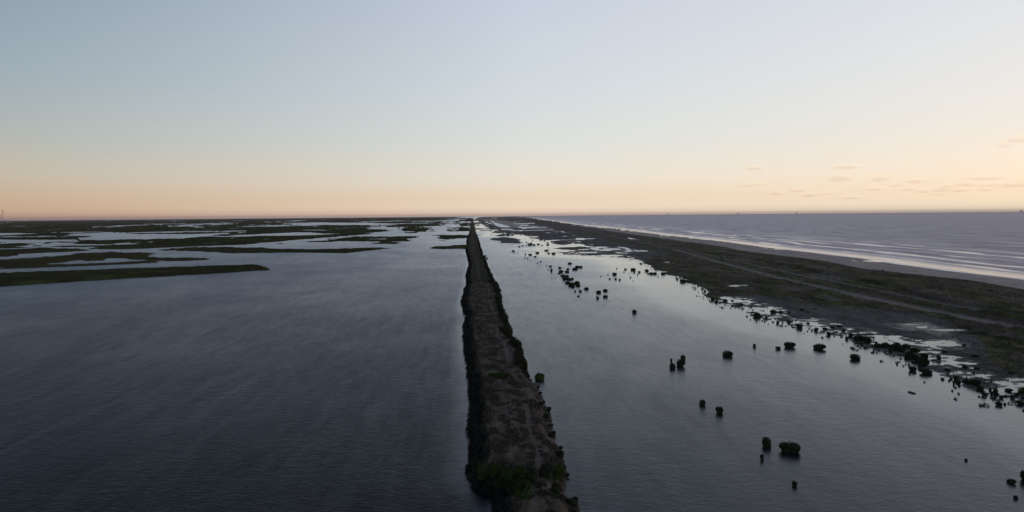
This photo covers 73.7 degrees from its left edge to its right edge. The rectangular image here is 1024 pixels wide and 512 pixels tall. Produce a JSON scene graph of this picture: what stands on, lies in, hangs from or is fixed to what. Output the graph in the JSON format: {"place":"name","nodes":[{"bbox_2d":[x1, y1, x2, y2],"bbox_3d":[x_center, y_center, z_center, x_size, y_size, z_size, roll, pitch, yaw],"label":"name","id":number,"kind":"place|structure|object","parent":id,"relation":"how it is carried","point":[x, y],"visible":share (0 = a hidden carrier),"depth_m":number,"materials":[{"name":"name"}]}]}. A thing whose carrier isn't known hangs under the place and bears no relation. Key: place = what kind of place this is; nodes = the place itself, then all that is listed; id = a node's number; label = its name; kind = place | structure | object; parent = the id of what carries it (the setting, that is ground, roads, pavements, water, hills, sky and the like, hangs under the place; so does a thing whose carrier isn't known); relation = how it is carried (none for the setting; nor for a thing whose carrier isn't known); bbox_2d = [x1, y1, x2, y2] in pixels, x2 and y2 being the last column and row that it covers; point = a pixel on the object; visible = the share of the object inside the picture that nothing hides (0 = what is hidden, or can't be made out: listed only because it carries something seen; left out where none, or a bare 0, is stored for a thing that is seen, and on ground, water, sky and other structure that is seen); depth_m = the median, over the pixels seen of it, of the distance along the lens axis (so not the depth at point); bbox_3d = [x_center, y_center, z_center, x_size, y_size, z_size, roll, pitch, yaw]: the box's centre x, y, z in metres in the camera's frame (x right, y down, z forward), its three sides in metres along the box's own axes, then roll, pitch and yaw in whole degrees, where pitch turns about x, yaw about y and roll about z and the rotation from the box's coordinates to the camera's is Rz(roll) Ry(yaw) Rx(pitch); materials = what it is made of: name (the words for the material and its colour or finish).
{"place":"outdoors","nodes":[
{"label":"outdoors","id":0,"kind":"place"},
{"bbox_2d":[0,242,88,256],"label":"marsh island","id":1,"kind":"structure","parent":0,"point":[4,252],"depth_m":879.05,"materials":[{"name":"green plant"}]},
{"bbox_2d":[43,241,69,243],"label":"marsh islet","id":2,"kind":"object","parent":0,"point":[58,241],"visible":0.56,"depth_m":1178.91,"materials":[{"name":"green plant"}]},
{"bbox_2d":[0,252,208,268],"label":"marsh island","id":3,"kind":"structure","parent":0,"point":[37,262],"depth_m":658.24,"materials":[{"name":"green plant"}]},
{"bbox_2d":[0,264,269,286],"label":"marsh island","id":4,"kind":"structure","parent":0,"point":[26,278],"depth_m":482.68,"materials":[{"name":"green plant"}]},
{"bbox_2d":[0,217,469,248],"bbox_3d":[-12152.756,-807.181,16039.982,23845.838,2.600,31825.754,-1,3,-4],"label":"marsh plain","id":5,"kind":"structure","parent":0,"point":[43,228],"depth_m":2404.64,"materials":[{"name":"green plant"}]},
{"bbox_2d":[159,247,389,252],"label":"marsh island","id":6,"kind":"structure","parent":0,"point":[250,250],"depth_m":815.84,"materials":[{"name":"green plant"}]},
{"bbox_2d":[277,236,419,243],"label":"marsh island","id":7,"kind":"structure","parent":0,"point":[385,240],"depth_m":1176.10,"materials":[{"name":"green plant"}]},
{"bbox_2d":[381,223,448,232],"bbox_3d":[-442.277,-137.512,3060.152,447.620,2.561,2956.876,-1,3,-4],"label":"marsh island","id":8,"kind":"structure","parent":0,"point":[419,228],"depth_m":2696.94,"materials":[{"name":"green plant"}]},
{"bbox_2d":[431,244,470,248],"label":"marsh spit","id":9,"kind":"structure","parent":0,"point":[452,247],"depth_m":849.39,"materials":[{"name":"green plant"}]},
{"bbox_2d":[432,235,482,239],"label":"marsh spit","id":10,"kind":"structure","parent":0,"point":[447,237],"depth_m":1296.26,"materials":[{"name":"green plant"}]},
{"bbox_2d":[446,218,480,231],"bbox_3d":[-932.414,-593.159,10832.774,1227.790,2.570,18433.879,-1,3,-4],"label":"marsh flat","id":11,"kind":"structure","parent":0,"point":[466,223],"depth_m":2845.96,"materials":[{"name":"green plant"}]},
{"bbox_2d":[0,216,1023,511],"bbox_3d":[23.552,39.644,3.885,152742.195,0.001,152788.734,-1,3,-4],"label":"lagoon water","id":12,"kind":"structure","parent":0,"point":[312,382],"depth_m":153.40,"materials":[{"name":"liquid"}]},
{"bbox_2d":[534,372,544,380],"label":"shrub","id":13,"kind":"object","parent":12,"relation":"on","point":[539,376],"visible":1,"depth_m":165.86,"materials":[{"name":"green plant"}]},
{"bbox_2d":[669,363,675,368],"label":"shrub","id":14,"kind":"object","parent":12,"relation":"on","point":[672,366],"visible":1,"depth_m":177.07,"materials":[{"name":"green plant"}]},
{"bbox_2d":[677,359,684,366],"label":"shrub","id":15,"kind":"object","parent":12,"relation":"on","point":[681,363],"visible":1,"depth_m":179.27,"materials":[{"name":"green plant"}]},
{"bbox_2d":[699,398,705,405],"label":"shrub","id":16,"kind":"object","parent":12,"relation":"on","point":[702,402],"visible":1,"depth_m":142.68,"materials":[{"name":"green plant"}]},
{"bbox_2d":[715,406,722,413],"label":"shrub","id":17,"kind":"object","parent":12,"relation":"on","point":[719,409],"visible":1,"depth_m":137.07,"materials":[{"name":"green plant"}]},
{"bbox_2d":[722,350,732,356],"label":"shrub","id":18,"kind":"object","parent":12,"relation":"on","point":[728,353],"visible":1,"depth_m":191.36,"materials":[{"name":"green plant"}]},
{"bbox_2d":[762,437,770,446],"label":"shrub","id":19,"kind":"object","parent":12,"relation":"on","point":[766,441],"visible":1,"depth_m":117.13,"materials":[{"name":"green plant"}]},
{"bbox_2d":[778,441,800,452],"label":"shrub","id":20,"kind":"object","parent":12,"relation":"on","point":[789,447],"visible":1,"depth_m":114.12,"materials":[{"name":"green plant"}]},
{"bbox_2d":[784,342,795,347],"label":"shrub","id":21,"kind":"object","parent":12,"relation":"on","point":[789,345],"visible":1,"depth_m":203.48,"materials":[{"name":"green plant"}]},
{"bbox_2d":[813,343,825,349],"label":"shrub","id":22,"kind":"object","parent":12,"relation":"on","point":[818,346],"visible":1,"depth_m":200.32,"materials":[{"name":"green plant"}]},
{"bbox_2d":[629,260,1023,410],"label":"reeds","id":23,"kind":"object","parent":12,"relation":"in","point":[992,398],"visible":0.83,"depth_m":195.24,"materials":[{"name":"green plant"}]},
{"bbox_2d":[850,353,860,359],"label":"shrub","id":24,"kind":"object","parent":12,"relation":"on","point":[854,357],"visible":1,"depth_m":186.02,"materials":[{"name":"green plant"}]},
{"bbox_2d":[908,366,916,370],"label":"shrub","id":25,"kind":"object","parent":12,"relation":"on","point":[912,368],"visible":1,"depth_m":172.24,"materials":[{"name":"green plant"}]},
{"bbox_2d":[919,368,932,373],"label":"shrub","id":26,"kind":"object","parent":12,"relation":"on","point":[924,371],"visible":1,"depth_m":169.20,"materials":[{"name":"green plant"}]},
{"bbox_2d":[1007,478,1016,483],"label":"shrub","id":27,"kind":"object","parent":12,"relation":"on","point":[1011,481],"visible":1,"depth_m":100.49,"materials":[{"name":"green plant"}]},
{"bbox_2d":[1020,469,1023,479],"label":"shrub","id":28,"kind":"object","parent":12,"relation":"on","point":[1022,475],"visible":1,"depth_m":101.75,"materials":[{"name":"green plant"}]},
{"bbox_2d":[0,0,1023,219],"label":"sky","id":29,"kind":"structure","parent":0,"point":[110,109],"materials":[{"name":"blue"}]},
{"bbox_2d":[461,220,579,511],"bbox_3d":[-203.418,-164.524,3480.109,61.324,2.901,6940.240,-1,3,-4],"label":"levee","id":30,"kind":"structure","parent":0,"point":[517,455],"depth_m":138.19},
{"bbox_2d":[477,461,488,480],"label":"shrub","id":31,"kind":"object","parent":30,"relation":"on","point":[482,473],"visible":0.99,"depth_m":100.28,"materials":[{"name":"green plant"}]},
{"bbox_2d":[488,463,501,479],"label":"shrub","id":32,"kind":"object","parent":30,"relation":"on","point":[494,470],"visible":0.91,"depth_m":100.43,"materials":[{"name":"green plant"}]},
{"bbox_2d":[461,233,529,511],"bbox_3d":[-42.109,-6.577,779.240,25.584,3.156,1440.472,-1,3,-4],"label":"scrub","id":33,"kind":"object","parent":30,"relation":"on","point":[475,448],"visible":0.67,"depth_m":137.99,"materials":[{"name":"green plant"}]},
{"bbox_2d":[488,372,509,378],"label":"green grass","id":34,"kind":"structure","parent":30,"relation":"on","point":[499,375],"depth_m":162.94,"materials":[{"name":"green plant"}]},
{"bbox_2d":[493,475,507,488],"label":"shrub","id":35,"kind":"object","parent":30,"relation":"on","point":[500,482],"visible":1,"depth_m":97.19,"materials":[{"name":"green plant"}]},
{"bbox_2d":[500,465,513,482],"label":"shrub","id":36,"kind":"object","parent":30,"relation":"on","point":[506,472],"visible":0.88,"depth_m":98.89,"materials":[{"name":"green plant"}]},
{"bbox_2d":[502,327,512,334],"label":"shrub","id":37,"kind":"object","parent":30,"relation":"on","point":[506,330],"visible":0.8,"depth_m":225.75,"materials":[{"name":"green plant"}]},
{"bbox_2d":[505,480,521,495],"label":"shrub","id":38,"kind":"object","parent":30,"relation":"on","point":[512,486],"visible":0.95,"depth_m":95.15,"materials":[{"name":"green plant"}]},
{"bbox_2d":[509,338,518,343],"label":"shrub","id":39,"kind":"object","parent":30,"relation":"on","point":[512,340],"visible":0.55,"depth_m":205.75,"materials":[{"name":"green plant"}]},
{"bbox_2d":[513,340,521,346],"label":"shrub","id":40,"kind":"object","parent":30,"relation":"on","point":[518,342],"visible":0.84,"depth_m":203.38,"materials":[{"name":"green plant"}]},
{"bbox_2d":[513,350,521,355],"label":"shrub","id":41,"kind":"object","parent":30,"relation":"on","point":[517,352],"visible":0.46,"depth_m":190.05,"materials":[{"name":"green plant"}]},
{"bbox_2d":[512,465,527,482],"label":"shrub","id":42,"kind":"object","parent":30,"relation":"on","point":[519,474],"visible":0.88,"depth_m":98.49,"materials":[{"name":"green plant"}]},
{"bbox_2d":[514,356,526,368],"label":"shrub","id":43,"kind":"object","parent":30,"relation":"on","point":[522,362],"visible":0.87,"depth_m":175.84,"materials":[{"name":"green plant"}]},
{"bbox_2d":[466,278,575,511],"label":"dry grass","id":44,"kind":"structure","parent":30,"relation":"on","point":[540,492],"depth_m":130.45,"materials":[{"name":"brown plant"}]},
{"bbox_2d":[513,488,532,499],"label":"shrub","id":45,"kind":"object","parent":30,"relation":"on","point":[520,494],"visible":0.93,"depth_m":93.62,"materials":[{"name":"green plant"}]},
{"bbox_2d":[519,479,531,489],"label":"shrub","id":46,"kind":"object","parent":30,"relation":"on","point":[525,484],"visible":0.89,"depth_m":96.14,"materials":[{"name":"green plant"}]},
{"bbox_2d":[526,466,537,483],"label":"shrub","id":47,"kind":"object","parent":30,"relation":"on","point":[532,473],"visible":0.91,"depth_m":98.24,"materials":[{"name":"green plant"}]},
{"bbox_2d":[538,463,550,478],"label":"shrub","id":48,"kind":"object","parent":30,"relation":"on","point":[544,471],"visible":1,"depth_m":100.59,"materials":[{"name":"green plant"}]},
{"bbox_2d":[551,481,560,493],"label":"shrub","id":49,"kind":"object","parent":30,"relation":"on","point":[555,487],"visible":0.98,"depth_m":95.29,"materials":[{"name":"green plant"}]},
{"bbox_2d":[552,464,564,480],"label":"shrub","id":50,"kind":"object","parent":30,"relation":"on","point":[558,472],"visible":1,"depth_m":100.33,"materials":[{"name":"green plant"}]},
{"bbox_2d":[556,450,563,458],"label":"shrub","id":51,"kind":"object","parent":30,"relation":"on","point":[560,453],"visible":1,"depth_m":112.21,"materials":[{"name":"green plant"}]},
{"bbox_2d":[566,497,577,507],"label":"shrub","id":52,"kind":"object","parent":30,"relation":"on","point":[573,502],"visible":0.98,"depth_m":92.91,"materials":[{"name":"green plant"}]},
{"bbox_2d":[468,217,1023,406],"bbox_3d":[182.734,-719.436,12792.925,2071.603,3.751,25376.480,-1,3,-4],"label":"barrier island ground","id":53,"kind":"structure","parent":0,"point":[611,238],"depth_m":347.25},
{"bbox_2d":[577,244,1023,394],"bbox_3d":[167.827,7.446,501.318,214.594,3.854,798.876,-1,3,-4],"label":"island scrub","id":54,"kind":"object","parent":53,"relation":"on","point":[956,296],"visible":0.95,"depth_m":322.18,"materials":[{"name":"green plant"}]},
{"bbox_2d":[853,334,863,340],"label":"shrub","id":55,"kind":"object","parent":53,"relation":"on","point":[856,338],"visible":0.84,"depth_m":212.68,"materials":[{"name":"green plant"}]},
{"bbox_2d":[861,337,870,342],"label":"shrub","id":56,"kind":"object","parent":53,"relation":"on","point":[865,339],"visible":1,"depth_m":209.33,"materials":[{"name":"green plant"}]},
{"bbox_2d":[874,343,882,347],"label":"shrub","id":57,"kind":"object","parent":53,"relation":"on","point":[877,345],"visible":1,"depth_m":201.61,"materials":[{"name":"green plant"}]},
{"bbox_2d":[881,341,889,347],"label":"shrub","id":58,"kind":"object","parent":53,"relation":"on","point":[885,344],"visible":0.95,"depth_m":201.42,"materials":[{"name":"green plant"}]},
{"bbox_2d":[888,344,897,350],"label":"shrub","id":59,"kind":"object","parent":53,"relation":"on","point":[891,347],"visible":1,"depth_m":196.90,"materials":[{"name":"green plant"}]},
{"bbox_2d":[896,346,905,352],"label":"shrub","id":60,"kind":"object","parent":53,"relation":"on","point":[901,349],"visible":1,"depth_m":195.27,"materials":[{"name":"green plant"}]},
{"bbox_2d":[901,343,910,348],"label":"shrub","id":61,"kind":"object","parent":53,"relation":"on","point":[906,346],"visible":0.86,"depth_m":200.06,"materials":[{"name":"green plant"}]},
{"bbox_2d":[905,351,913,355],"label":"shrub","id":62,"kind":"object","parent":53,"relation":"on","point":[911,353],"visible":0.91,"depth_m":187.96,"materials":[{"name":"green plant"}]},
{"bbox_2d":[910,347,920,352],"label":"shrub","id":63,"kind":"object","parent":53,"relation":"on","point":[915,349],"visible":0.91,"depth_m":194.72,"materials":[{"name":"green plant"}]},
{"bbox_2d":[911,355,924,361],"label":"shrub","id":64,"kind":"object","parent":53,"relation":"on","point":[915,357],"visible":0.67,"depth_m":183.45,"materials":[{"name":"green plant"}]},
{"bbox_2d":[917,358,929,364],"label":"shrub","id":65,"kind":"object","parent":53,"relation":"on","point":[922,361],"visible":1,"depth_m":178.67,"materials":[{"name":"green plant"}]},
{"bbox_2d":[920,353,927,358],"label":"shrub","id":66,"kind":"object","parent":53,"relation":"on","point":[925,355],"visible":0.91,"depth_m":186.41,"materials":[{"name":"green plant"}]},
{"bbox_2d":[971,378,980,385],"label":"shrub","id":67,"kind":"object","parent":53,"relation":"on","point":[975,382],"visible":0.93,"depth_m":156.81,"materials":[{"name":"green plant"}]},
{"bbox_2d":[976,385,984,389],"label":"shrub","id":68,"kind":"object","parent":53,"relation":"on","point":[978,387],"visible":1,"depth_m":153.41,"materials":[{"name":"green plant"}]},
{"bbox_2d":[1015,400,1023,404],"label":"shrub","id":69,"kind":"object","parent":53,"relation":"on","point":[1019,402],"visible":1,"depth_m":141.60,"materials":[{"name":"green plant"}]},
{"bbox_2d":[1017,386,1023,393],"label":"shrub","id":70,"kind":"object","parent":53,"relation":"on","point":[1020,390],"visible":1,"depth_m":149.22,"materials":[{"name":"green plant"}]},
{"bbox_2d":[472,212,1023,279],"bbox_3d":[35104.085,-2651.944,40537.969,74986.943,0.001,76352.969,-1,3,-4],"label":"sea","id":71,"kind":"structure","parent":0,"point":[987,243],"depth_m":1350.17,"materials":[{"name":"liquid"}]}
]}

